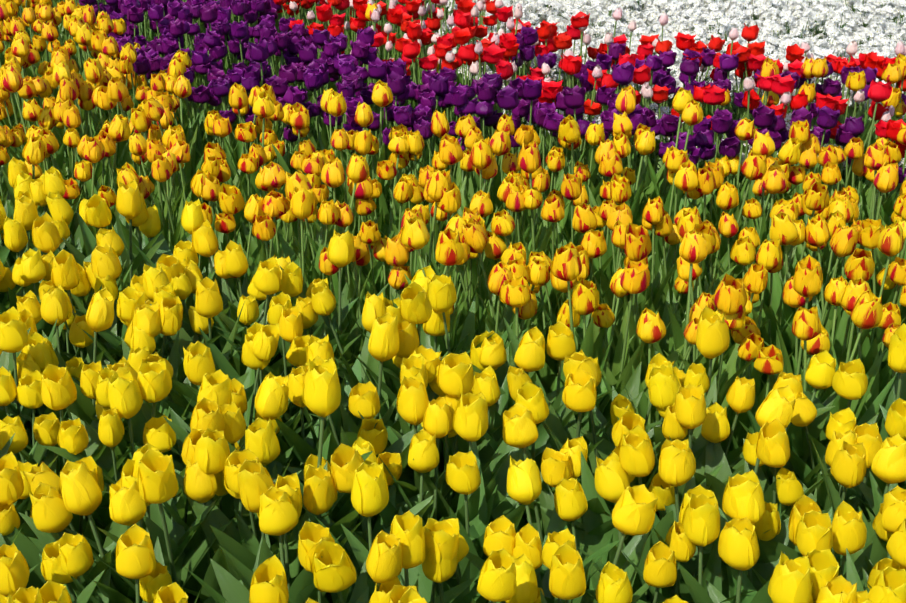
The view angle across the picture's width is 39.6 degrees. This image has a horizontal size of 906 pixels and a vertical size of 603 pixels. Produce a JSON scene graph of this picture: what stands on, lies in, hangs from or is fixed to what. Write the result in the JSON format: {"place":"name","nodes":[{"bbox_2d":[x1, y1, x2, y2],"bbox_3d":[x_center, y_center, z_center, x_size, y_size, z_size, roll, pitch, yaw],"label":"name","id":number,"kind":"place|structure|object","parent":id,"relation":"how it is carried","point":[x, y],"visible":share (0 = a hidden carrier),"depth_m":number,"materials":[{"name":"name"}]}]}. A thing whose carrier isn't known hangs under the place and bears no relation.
{"place":"outdoors","nodes":[
{"label":"outdoors","id":0,"kind":"place"},
{"label":"ground","id":1,"kind":"structure","parent":0,"visible":0},
{"bbox_2d":[0,64,905,602],"bbox_3d":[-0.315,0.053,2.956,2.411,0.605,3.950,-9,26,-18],"label":"yellow tulips","id":2,"kind":"object","parent":1,"relation":"on","point":[172,430],"visible":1,"depth_m":2.24,"materials":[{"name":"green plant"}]},
{"bbox_2d":[0,0,905,465],"bbox_3d":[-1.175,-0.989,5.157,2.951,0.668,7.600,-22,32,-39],"label":"tulips","id":3,"kind":"object","parent":1,"relation":"on","point":[624,278],"visible":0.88,"depth_m":3.25,"materials":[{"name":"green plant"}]},
{"bbox_2d":[74,0,905,227],"bbox_3d":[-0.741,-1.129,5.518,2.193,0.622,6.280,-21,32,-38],"label":"purple tulips","id":4,"kind":"object","parent":1,"relation":"on","point":[225,45],"visible":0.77,"depth_m":4.28,"materials":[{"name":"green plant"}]},
{"bbox_2d":[273,0,905,206],"bbox_3d":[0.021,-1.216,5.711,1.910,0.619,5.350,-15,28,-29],"label":"red tulips","id":5,"kind":"object","parent":1,"relation":"on","point":[503,52],"visible":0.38,"depth_m":4.57,"materials":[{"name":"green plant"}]},
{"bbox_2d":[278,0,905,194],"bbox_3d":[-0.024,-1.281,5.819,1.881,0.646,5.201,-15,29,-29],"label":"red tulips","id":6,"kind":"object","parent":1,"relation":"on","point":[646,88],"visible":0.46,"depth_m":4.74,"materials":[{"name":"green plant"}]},
{"bbox_2d":[422,0,905,198],"bbox_3d":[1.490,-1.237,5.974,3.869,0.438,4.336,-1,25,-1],"label":"white flowers","id":7,"kind":"object","parent":1,"relation":"on","point":[823,28],"visible":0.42,"depth_m":5.77,"materials":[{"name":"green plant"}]}
]}

